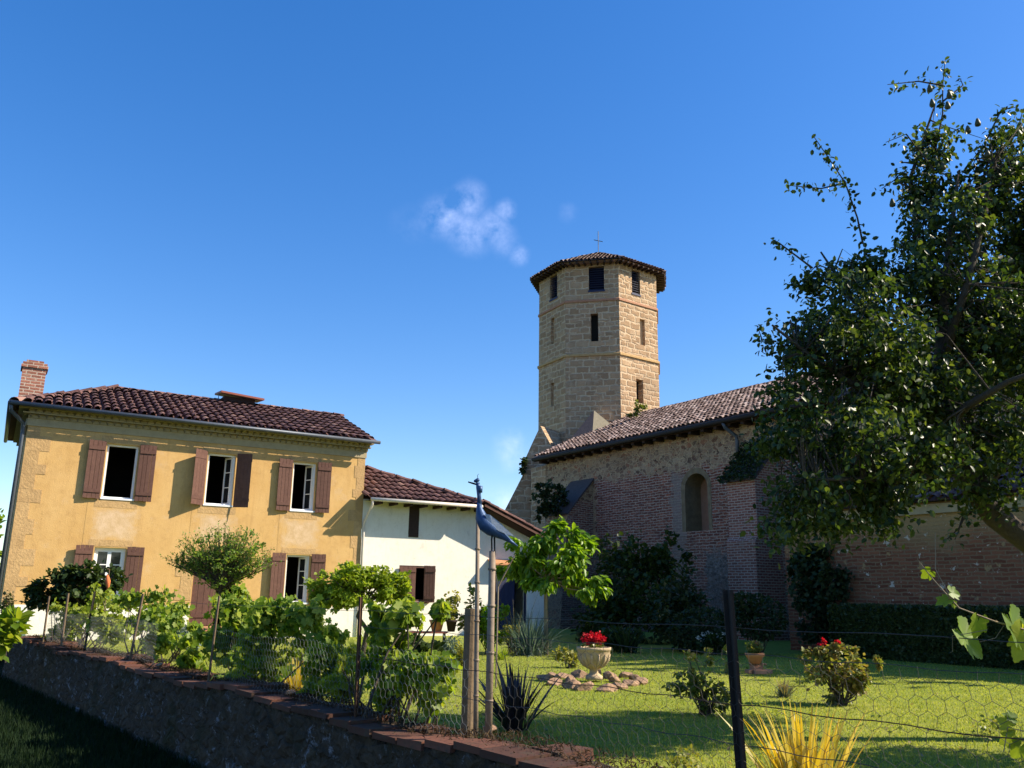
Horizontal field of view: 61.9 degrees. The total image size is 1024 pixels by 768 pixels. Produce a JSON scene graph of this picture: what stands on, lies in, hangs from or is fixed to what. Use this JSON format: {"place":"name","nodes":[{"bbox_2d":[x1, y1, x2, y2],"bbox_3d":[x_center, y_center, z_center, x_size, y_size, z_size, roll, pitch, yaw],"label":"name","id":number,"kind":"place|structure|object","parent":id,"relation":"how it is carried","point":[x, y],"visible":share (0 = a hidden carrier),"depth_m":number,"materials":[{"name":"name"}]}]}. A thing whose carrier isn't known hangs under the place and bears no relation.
{"place":"outdoors","nodes":[
{"label":"outdoors","id":0,"kind":"place"},
{"bbox_2d":[0,659,212,767],"bbox_3d":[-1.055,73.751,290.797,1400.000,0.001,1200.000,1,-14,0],"label":"ground","id":1,"kind":"structure","parent":0,"point":[1,667],"depth_m":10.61,"materials":[{"name":"green plant"}]},
{"bbox_2d":[1,634,707,767],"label":"garden wall","id":2,"kind":"structure","parent":1,"relation":"on","point":[194,715],"depth_m":7.82,"materials":[{"name":"stone"}]},
{"bbox_2d":[285,689,294,694],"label":"loose stone","id":3,"kind":"object","parent":2,"relation":"on","point":[289,692],"visible":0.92,"depth_m":7.65,"materials":[{"name":"grey stone"}]},
{"bbox_2d":[473,522,479,735],"bbox_3d":[-0.251,1.716,6.074,0.055,1.482,0.041,1,-14,0],"label":"cane pole","id":4,"kind":"object","parent":2,"relation":"on","point":[476,658],"visible":0.89,"depth_m":6.05,"materials":[{"name":"wood"}]},
{"bbox_2d":[484,551,495,738],"bbox_3d":[-0.148,1.775,5.844,0.060,1.240,0.060,1,-14,0],"label":"grey pole","id":5,"kind":"object","parent":2,"relation":"on","point":[490,622],"visible":0.88,"depth_m":5.83,"materials":[{"name":"wood"}]},
{"bbox_2d":[468,475,517,600],"bbox_3d":[-0.139,1.075,6.017,0.364,0.886,0.110,1,-14,0],"label":"bird sculpture","id":6,"kind":"object","parent":5,"relation":"on","point":[490,525],"visible":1,"depth_m":6.00,"materials":[{"name":"blue metal"}]},
{"bbox_2d":[483,724,496,730],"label":"loose stone","id":7,"kind":"object","parent":2,"relation":"on","point":[494,727],"visible":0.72,"depth_m":5.73,"materials":[{"name":"beige stone"}]},
{"bbox_2d":[42,590,1023,767],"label":"wire fence","id":8,"kind":"object","parent":2,"relation":"on","point":[733,673],"visible":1,"depth_m":4.82,"materials":[{"name":"metal"}]},
{"bbox_2d":[0,359,380,639],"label":"yellow house","id":9,"kind":"structure","parent":0,"point":[136,482],"depth_m":23.52,"materials":[{"name":"paint"}]},
{"bbox_2d":[74,545,144,595],"bbox_3d":[-10.520,4.906,22.161,1.638,1.369,0.400,9,-16,-31],"label":"window","id":10,"kind":"structure","parent":9,"relation":"in","point":[116,556],"depth_m":22.31,"materials":[{"name":"white paint"}]},
{"bbox_2d":[82,439,156,501],"bbox_3d":[-10.449,2.331,22.755,1.668,1.528,0.284,9,-16,-30],"label":"window","id":11,"kind":"structure","parent":9,"relation":"in","point":[145,493],"depth_m":22.75,"materials":[{"name":"white paint"}]},
{"bbox_2d":[189,552,215,625],"bbox_3d":[-8.403,5.587,23.294,0.632,1.940,0.060,9,-16,-30],"label":"door","id":12,"kind":"structure","parent":9,"relation":"in","point":[200,593],"depth_m":23.19,"materials":[{"name":"brown wood"}]},
{"bbox_2d":[191,448,252,506],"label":"window","id":13,"kind":"structure","parent":9,"relation":"in","point":[244,461],"depth_m":24.11,"materials":[{"name":"white paint"}]},
{"bbox_2d":[269,553,325,603],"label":"window","id":14,"kind":"structure","parent":9,"relation":"in","point":[318,561],"depth_m":24.75,"materials":[{"name":"white paint"}]},
{"bbox_2d":[276,458,331,512],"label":"window","id":15,"kind":"structure","parent":9,"relation":"in","point":[323,487],"depth_m":25.33,"materials":[{"name":"white paint"}]},
{"bbox_2d":[283,633,313,668],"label":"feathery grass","id":16,"kind":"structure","parent":0,"point":[302,655],"depth_m":13.38,"materials":[{"name":"plant"}]},
{"bbox_2d":[0,628,1023,767],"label":"lawn","id":17,"kind":"structure","parent":0,"point":[778,647],"depth_m":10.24,"materials":[{"name":"green plant"}]},
{"bbox_2d":[0,508,6,558],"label":"distant tree","id":18,"kind":"object","parent":17,"relation":"on","point":[2,517],"visible":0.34,"depth_m":39.31,"materials":[{"name":"green plant"}]},
{"bbox_2d":[0,590,17,662],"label":"flower spike","id":19,"kind":"object","parent":17,"relation":"on","point":[7,600],"visible":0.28,"depth_m":14.95,"materials":[{"name":"green plant"}]},
{"bbox_2d":[0,604,34,661],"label":"broad leaved plant","id":20,"kind":"object","parent":17,"relation":"on","point":[10,616],"visible":1,"depth_m":13.85,"materials":[{"name":"green plant"}]},
{"bbox_2d":[19,558,132,644],"bbox_3d":[-8.791,4.454,16.987,2.198,1.944,1.634,-11,-18,39],"label":"dark bushy tree","id":21,"kind":"object","parent":17,"relation":"on","point":[77,578],"visible":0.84,"depth_m":16.78,"materials":[{"name":"green plant"}]},
{"bbox_2d":[41,582,133,647],"bbox_3d":[-7.268,4.140,14.789,1.069,1.419,4.410,11,-17,-35],"label":"grape vine","id":22,"kind":"object","parent":17,"relation":"on","point":[99,602],"visible":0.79,"depth_m":14.83,"materials":[{"name":"green plant"}]},
{"bbox_2d":[100,568,110,645],"bbox_3d":[-7.200,4.083,15.062,0.094,1.616,0.144,1,-14,0],"label":"orange lantern","id":23,"kind":"object","parent":17,"relation":"on","point":[107,580],"visible":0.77,"depth_m":15.15,"materials":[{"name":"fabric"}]},
{"bbox_2d":[106,585,208,669],"bbox_3d":[-5.119,3.559,12.249,1.200,1.364,5.201,8,-16,-27],"label":"grape vine","id":24,"kind":"object","parent":17,"relation":"on","point":[167,620],"visible":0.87,"depth_m":12.31,"materials":[{"name":"green plant"}]},
{"bbox_2d":[161,623,201,659],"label":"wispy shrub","id":25,"kind":"object","parent":17,"relation":"on","point":[182,631],"visible":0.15,"depth_m":15.86,"materials":[{"name":"green plant"}]},
{"bbox_2d":[159,520,281,595],"bbox_3d":[-5.767,4.020,16.721,2.016,2.675,1.436,-4,-15,20],"label":"crape myrtle","id":26,"kind":"object","parent":17,"relation":"on","point":[223,570],"visible":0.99,"depth_m":16.69,"materials":[{"name":"green plant"}]},
{"bbox_2d":[182,638,366,706],"bbox_3d":[-2.512,3.014,8.804,0.671,0.915,4.746,11,-17,-36],"label":"grape vine","id":27,"kind":"object","parent":17,"relation":"on","point":[340,686],"visible":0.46,"depth_m":7.44,"materials":[{"name":"green leaves"},{"name":"bark"}]},
{"bbox_2d":[200,583,350,697],"bbox_3d":[-2.567,2.808,9.081,0.937,1.370,3.344,11,-17,-36],"label":"grape vine","id":28,"kind":"object","parent":17,"relation":"on","point":[261,617],"visible":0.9,"depth_m":8.79,"materials":[{"name":"green plant"}]},
{"bbox_2d":[279,659,304,690],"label":"yellow yucca","id":29,"kind":"object","parent":17,"relation":"on","point":[297,677],"visible":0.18,"depth_m":10.11,"materials":[{"name":"yellow plant"}]},
{"bbox_2d":[302,560,414,675],"bbox_3d":[-2.373,3.623,13.083,1.771,1.805,0.994,1,-14,0],"label":"mop headed tree","id":30,"kind":"object","parent":17,"relation":"on","point":[348,585],"visible":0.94,"depth_m":13.07,"materials":[{"name":"green plant"}]},
{"bbox_2d":[349,622,370,657],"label":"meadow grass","id":31,"kind":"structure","parent":17,"relation":"on","point":[368,648],"depth_m":15.32,"materials":[{"name":"green plant"}]},
{"bbox_2d":[344,596,462,766],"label":"grape vine","id":32,"kind":"object","parent":17,"relation":"on","point":[400,639],"visible":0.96,"depth_m":6.75,"materials":[{"name":"green plant"}]},
{"bbox_2d":[409,631,447,649],"bbox_3d":[-1.800,5.496,18.094,0.899,0.480,0.333,4,-14,-14],"label":"garden bench","id":33,"kind":"object","parent":17,"relation":"on","point":[443,632],"visible":0.32,"depth_m":18.05,"materials":[{"name":"white metal"}]},
{"bbox_2d":[429,620,443,630],"bbox_3d":[-1.606,5.156,18.210,0.330,0.240,0.330,1,-14,0],"label":"flower pot","id":34,"kind":"object","parent":33,"relation":"on","point":[439,626],"visible":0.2,"depth_m":18.11,"materials":[{"name":"ceramic"}]},
{"bbox_2d":[446,620,456,631],"bbox_3d":[-1.295,5.161,18.210,0.248,0.240,0.248,1,-14,0],"label":"flower pot","id":35,"kind":"object","parent":33,"relation":"on","point":[451,625],"visible":0.98,"depth_m":18.13,"materials":[{"name":"brown ceramic"}]},
{"bbox_2d":[444,590,460,625],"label":"potted plant","id":36,"kind":"object","parent":35,"relation":"in","point":[455,599],"visible":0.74,"depth_m":18.29,"materials":[{"name":"green plant"}]},
{"bbox_2d":[409,630,460,659],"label":"leafy plant","id":37,"kind":"object","parent":17,"relation":"on","point":[422,645],"visible":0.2,"depth_m":14.54,"materials":[{"name":"green plant"}]},
{"bbox_2d":[437,634,462,653],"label":"blue grey shrub","id":38,"kind":"object","parent":17,"relation":"on","point":[452,641],"visible":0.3,"depth_m":15.65,"materials":[{"name":"green plant"}]},
{"bbox_2d":[356,465,558,636],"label":"white barn","id":39,"kind":"structure","parent":17,"relation":"on","point":[425,533],"depth_m":27.09,"materials":[{"name":"paint"}]},
{"bbox_2d":[399,565,435,602],"bbox_3d":[-2.989,6.192,26.389,1.227,1.142,0.285,8,-15,-25],"label":"window","id":40,"kind":"structure","parent":39,"relation":"in","point":[429,571],"depth_m":26.43,"materials":[{"name":"brown wood"}]},
{"bbox_2d":[495,572,525,630],"bbox_3d":[-0.079,7.139,28.085,1.213,2.100,0.110,9,-16,-30],"label":"door","id":41,"kind":"structure","parent":39,"relation":"in","point":[506,589],"depth_m":28.06,"materials":[{"name":"blue paint"}]},
{"bbox_2d":[453,640,462,665],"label":"yellowing shrub","id":42,"kind":"object","parent":17,"relation":"on","point":[460,651],"visible":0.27,"depth_m":14.96,"materials":[{"name":"green plant"}]},
{"bbox_2d":[457,582,486,633],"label":"rose bush","id":43,"kind":"object","parent":17,"relation":"on","point":[471,590],"visible":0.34,"depth_m":18.48,"materials":[{"name":"green plant"}]},
{"bbox_2d":[479,603,509,654],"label":"green shrub","id":44,"kind":"object","parent":17,"relation":"on","point":[484,613],"visible":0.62,"depth_m":18.34,"materials":[{"name":"green plant"}]},
{"bbox_2d":[494,645,510,659],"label":"grass tuft","id":45,"kind":"object","parent":17,"relation":"on","point":[503,655],"visible":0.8,"depth_m":16.95,"materials":[{"name":"green plant"}]},
{"bbox_2d":[495,554,515,687],"bbox_3d":[-0.123,3.330,12.053,0.327,1.827,0.028,1,-14,0],"label":"forked stake","id":46,"kind":"object","parent":17,"relation":"on","point":[498,585],"visible":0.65,"depth_m":12.07,"materials":[{"name":"wood"}]},
{"bbox_2d":[498,625,521,652],"bbox_3d":[-0.038,5.727,19.222,0.579,0.633,0.492,1,-14,0],"label":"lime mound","id":47,"kind":"object","parent":17,"relation":"on","point":[506,627],"visible":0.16,"depth_m":19.19,"materials":[{"name":"green plant"}]},
{"bbox_2d":[478,657,564,732],"bbox_3d":[-0.028,2.962,8.204,0.994,0.694,1.026,-8,-16,31],"label":"purple flax","id":48,"kind":"object","parent":17,"relation":"on","point":[505,721],"visible":0.77,"depth_m":8.09,"materials":[{"name":"plant"}]},
{"bbox_2d":[494,597,565,656],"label":"ornamental grass","id":49,"kind":"object","parent":17,"relation":"on","point":[517,650],"depth_m":18.36,"materials":[{"name":"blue plant"}]},
{"bbox_2d":[536,674,550,680],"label":"rock","id":50,"kind":"object","parent":17,"relation":"on","point":[545,677],"visible":0.7,"depth_m":12.97,"materials":[{"name":"stone"}]},
{"bbox_2d":[547,672,555,677],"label":"rock","id":51,"kind":"object","parent":17,"relation":"on","point":[552,675],"visible":0.52,"depth_m":13.36,"materials":[{"name":"stone"}]},
{"bbox_2d":[546,678,561,685],"bbox_3d":[0.601,4.311,12.333,0.193,0.125,0.295,-8,-16,32],"label":"rock","id":52,"kind":"object","parent":17,"relation":"on","point":[555,684],"visible":0.7,"depth_m":12.28,"materials":[{"name":"stone"}]},
{"bbox_2d":[496,516,612,654],"bbox_3d":[0.892,4.421,18.858,2.685,3.073,1.589,1,-14,0],"label":"young tree","id":53,"kind":"object","parent":17,"relation":"on","point":[532,570],"visible":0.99,"depth_m":18.75,"materials":[{"name":"green plant"}]},
{"bbox_2d":[102,645,1021,767],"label":"fallen leaves","id":54,"kind":"object","parent":17,"relation":"on","point":[960,747],"visible":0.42,"depth_m":8.77,"materials":[{"name":"brown plant"}]},
{"bbox_2d":[554,673,569,678],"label":"rock","id":55,"kind":"object","parent":17,"relation":"on","point":[558,675],"visible":0.54,"depth_m":13.31,"materials":[{"name":"stone"}]},
{"bbox_2d":[552,647,578,668],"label":"yellow shrub","id":56,"kind":"object","parent":17,"relation":"on","point":[569,656],"visible":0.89,"depth_m":15.30,"materials":[{"name":"green plant"}]},
{"bbox_2d":[565,675,574,681],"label":"rock","id":57,"kind":"object","parent":17,"relation":"on","point":[569,677],"visible":0.35,"depth_m":12.56,"materials":[{"name":"stone"}]},
{"bbox_2d":[561,679,580,689],"bbox_3d":[0.812,4.208,11.880,0.185,0.191,0.311,13,-19,-41],"label":"rock","id":58,"kind":"object","parent":17,"relation":"on","point":[566,686],"visible":0.55,"depth_m":11.83,"materials":[{"name":"stone"}]},
{"bbox_2d":[570,669,586,677],"bbox_3d":[1.085,4.595,13.473,0.319,0.181,0.208,1,-14,0],"label":"rock","id":59,"kind":"object","parent":17,"relation":"on","point":[577,673],"visible":0.57,"depth_m":13.45,"materials":[{"name":"stone"}]},
{"bbox_2d":[573,681,593,690],"bbox_3d":[0.975,4.184,11.742,0.331,0.184,0.278,9,-16,-30],"label":"rock","id":60,"kind":"object","parent":17,"relation":"on","point":[581,688],"visible":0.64,"depth_m":11.63,"materials":[{"name":"stone"}]},
{"bbox_2d":[577,646,610,679],"bbox_3d":[1.245,4.242,12.965,0.530,0.472,0.530,1,-14,0],"label":"stone urn","id":61,"kind":"object","parent":17,"relation":"on","point":[592,663],"visible":0.93,"depth_m":12.81,"materials":[{"name":"beige stone"}]},
{"bbox_2d":[580,631,605,647],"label":"red geranium","id":62,"kind":"object","parent":61,"relation":"in","point":[591,639],"visible":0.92,"depth_m":12.99,"materials":[{"name":"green plant"}]},
{"bbox_2d":[596,683,617,691],"bbox_3d":[1.301,4.159,11.610,0.316,0.166,0.266,1,-14,0],"label":"rock","id":63,"kind":"object","parent":17,"relation":"on","point":[606,689],"visible":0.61,"depth_m":11.57,"materials":[{"name":"stone"}]},
{"bbox_2d":[603,671,616,678],"bbox_3d":[1.548,4.611,13.463,0.220,0.158,0.285,1,-14,0],"label":"rock","id":64,"kind":"object","parent":17,"relation":"on","point":[608,674],"visible":0.59,"depth_m":13.39,"materials":[{"name":"stone"}]},
{"bbox_2d":[608,676,620,681],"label":"rock","id":65,"kind":"object","parent":17,"relation":"on","point":[611,679],"visible":0.84,"depth_m":12.83,"materials":[{"name":"stone"}]},
{"bbox_2d":[212,653,1023,764],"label":"clover","id":66,"kind":"object","parent":17,"relation":"on","point":[546,729],"visible":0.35,"depth_m":9.46,"materials":[{"name":"green plant"}]},
{"bbox_2d":[611,682,627,688],"bbox_3d":[1.505,4.253,11.990,0.209,0.125,0.230,12,-18,-39],"label":"rock","id":67,"kind":"object","parent":17,"relation":"on","point":[623,685],"visible":0.51,"depth_m":11.93,"materials":[{"name":"stone"}]},
{"bbox_2d":[601,625,642,650],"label":"leafy shade plant","id":68,"kind":"object","parent":17,"relation":"on","point":[607,631],"visible":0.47,"depth_m":20.07,"materials":[{"name":"green plant"}]},
{"bbox_2d":[619,672,631,677],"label":"rock","id":69,"kind":"object","parent":17,"relation":"on","point":[625,675],"visible":0.67,"depth_m":13.58,"materials":[{"name":"stone"}]},
{"bbox_2d":[604,624,650,653],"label":"fern","id":70,"kind":"object","parent":17,"relation":"on","point":[629,649],"visible":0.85,"depth_m":19.66,"materials":[{"name":"green plant"}]},
{"bbox_2d":[622,679,639,686],"bbox_3d":[1.734,4.366,12.439,0.262,0.114,0.345,1,-14,0],"label":"rock","id":71,"kind":"object","parent":17,"relation":"on","point":[632,683],"visible":0.67,"depth_m":12.33,"materials":[{"name":"stone"}]},
{"bbox_2d":[569,525,698,644],"bbox_3d":[3.550,5.936,25.183,3.830,3.466,4.948,1,-14,0],"label":"dark shrub","id":72,"kind":"object","parent":17,"relation":"on","point":[622,603],"visible":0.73,"depth_m":24.58,"materials":[{"name":"green plant"}]},
{"bbox_2d":[628,674,639,679],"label":"rock","id":73,"kind":"object","parent":17,"relation":"on","point":[630,676],"visible":0.55,"depth_m":13.20,"materials":[{"name":"stone"}]},
{"bbox_2d":[635,677,647,684],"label":"rock","id":74,"kind":"object","parent":17,"relation":"on","point":[640,679],"visible":0.58,"depth_m":12.55,"materials":[{"name":"stone"}]},
{"bbox_2d":[649,559,712,651],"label":"dark shrub","id":75,"kind":"object","parent":17,"relation":"on","point":[691,599],"visible":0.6,"depth_m":21.22,"materials":[{"name":"green plant"}]},
{"bbox_2d":[663,743,707,767],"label":"weed","id":76,"kind":"object","parent":17,"relation":"on","point":[684,761],"visible":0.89,"depth_m":6.31,"materials":[{"name":"green plant"}]},
{"bbox_2d":[661,645,730,715],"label":"lawn shrub","id":77,"kind":"object","parent":17,"relation":"on","point":[703,706],"visible":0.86,"depth_m":9.40,"materials":[{"name":"green plant"}]},
{"bbox_2d":[667,604,738,652],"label":"ball shrub","id":78,"kind":"object","parent":17,"relation":"on","point":[688,642],"visible":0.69,"depth_m":19.82,"materials":[{"name":"green plant"}]},
{"bbox_2d":[692,631,725,654],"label":"white flowered plant","id":79,"kind":"object","parent":17,"relation":"on","point":[713,637],"visible":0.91,"depth_m":19.32,"materials":[{"name":"green plant"}]},
{"bbox_2d":[745,669,752,673],"bbox_3d":[4.141,4.945,14.683,0.240,0.065,0.120,6,-15,-20],"label":"brick","id":80,"kind":"object","parent":17,"relation":"on","point":[747,671],"visible":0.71,"depth_m":14.62,"materials":[{"name":"brown brick"}]},
{"bbox_2d":[749,665,762,669],"bbox_3d":[4.222,4.895,14.747,0.192,0.065,0.120,7,-15,-23],"label":"brick","id":81,"kind":"object","parent":80,"relation":"on","point":[755,666],"visible":1,"depth_m":14.70,"materials":[{"name":"brown brick"}]},
{"bbox_2d":[745,652,764,663],"bbox_3d":[4.194,4.734,14.735,0.336,0.170,0.336,1,-14,0],"label":"flower pot","id":82,"kind":"object","parent":81,"relation":"on","point":[754,659],"visible":0.82,"depth_m":14.63,"materials":[{"name":"ceramic"}]},
{"bbox_2d":[745,640,763,653],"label":"potted plant","id":83,"kind":"object","parent":82,"relation":"in","point":[754,648],"visible":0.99,"depth_m":14.73,"materials":[{"name":"green plant"}]},
{"bbox_2d":[753,670,767,673],"bbox_3d":[4.241,4.922,14.586,0.216,0.065,0.120,2,-14,-6],"label":"brick","id":84,"kind":"object","parent":17,"relation":"on","point":[762,671],"visible":0.93,"depth_m":14.53,"materials":[{"name":"brown brick"}]},
{"bbox_2d":[734,591,788,652],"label":"mound shrub","id":85,"kind":"object","parent":17,"relation":"on","point":[748,612],"visible":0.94,"depth_m":19.57,"materials":[{"name":"green plant"}]},
{"bbox_2d":[505,231,1023,640],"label":"church","id":86,"kind":"structure","parent":17,"relation":"on","point":[653,470],"depth_m":34.91,"materials":[{"name":"stone"}]},
{"bbox_2d":[518,457,527,474],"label":"buttress plant","id":87,"kind":"object","parent":86,"relation":"attached to","point":[524,462],"visible":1,"depth_m":39.96,"materials":[{"name":"green plant"}]},
{"bbox_2d":[530,478,569,523],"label":"ivy","id":88,"kind":"object","parent":86,"relation":"attached to","point":[547,508],"visible":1,"depth_m":34.99,"materials":[{"name":"green plant"}]},
{"bbox_2d":[625,399,647,417],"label":"plant","id":89,"kind":"object","parent":86,"relation":"on","point":[637,409],"visible":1,"depth_m":38.74,"materials":[{"name":"green plant"}]},
{"bbox_2d":[681,468,712,531],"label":"arched window","id":90,"kind":"structure","parent":86,"relation":"in","point":[696,500],"depth_m":31.37,"materials":[{"name":"stone"}]},
{"bbox_2d":[716,437,772,483],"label":"ivy","id":91,"kind":"object","parent":86,"relation":"attached to","point":[739,457],"visible":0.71,"depth_m":28.15,"materials":[{"name":"green plant"}]},
{"bbox_2d":[772,680,798,697],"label":"lavender","id":92,"kind":"object","parent":17,"relation":"on","point":[783,691],"visible":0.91,"depth_m":11.18,"materials":[{"name":"green plant"}]},
{"bbox_2d":[713,698,879,767],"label":"golden flax","id":93,"kind":"object","parent":17,"relation":"on","point":[795,741],"visible":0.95,"depth_m":5.16,"materials":[{"name":"yellow plant"}]},
{"bbox_2d":[795,675,812,686],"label":"weed","id":94,"kind":"object","parent":17,"relation":"on","point":[802,680],"visible":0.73,"depth_m":12.61,"materials":[{"name":"green plant"}]},
{"bbox_2d":[796,637,885,705],"bbox_3d":[4.061,3.561,10.522,0.980,0.845,0.738,-9,-17,34],"label":"red tipped shrub","id":95,"kind":"object","parent":17,"relation":"on","point":[853,685],"visible":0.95,"depth_m":10.45,"materials":[{"name":"green plant"}]},
{"bbox_2d":[739,56,1023,569],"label":"pear tree","id":96,"kind":"object","parent":17,"relation":"on","point":[992,347],"visible":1,"depth_m":8.19,"materials":[{"name":"green plant"}]},
{"bbox_2d":[770,425,1023,652],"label":"church annex","id":97,"kind":"object","parent":17,"relation":"on","point":[985,566],"visible":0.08,"depth_m":19.06,"materials":[{"name":"brick"}]},
{"bbox_2d":[784,541,854,651],"bbox_3d":[7.479,5.139,20.789,1.773,2.769,1.355,-7,-16,28],"label":"wall creeper","id":98,"kind":"object","parent":97,"relation":"attached to","point":[819,571],"depth_m":20.52,"materials":[{"name":"green plant"}]},
{"bbox_2d":[826,602,1023,669],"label":"hedge","id":99,"kind":"object","parent":17,"relation":"on","point":[920,619],"visible":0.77,"depth_m":17.99,"materials":[{"name":"green plant"}]},
{"bbox_2d":[918,532,1023,758],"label":"grape vine","id":100,"kind":"object","parent":17,"relation":"on","point":[975,628],"visible":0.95,"depth_m":3.32,"materials":[{"name":"green plant"}]},
{"bbox_2d":[972,714,1000,735],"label":"weed","id":101,"kind":"object","parent":17,"relation":"on","point":[993,717],"visible":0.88,"depth_m":8.26,"materials":[{"name":"green plant"}]},
{"bbox_2d":[950,243,1023,328],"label":"tall tree","id":102,"kind":"object","parent":17,"relation":"on","point":[987,305],"depth_m":25.46,"materials":[{"name":"green plant"}]},
{"bbox_2d":[0,0,1023,561],"label":"sky","id":103,"kind":"structure","parent":0,"point":[350,208],"materials":[{"name":"blue"}]}
]}

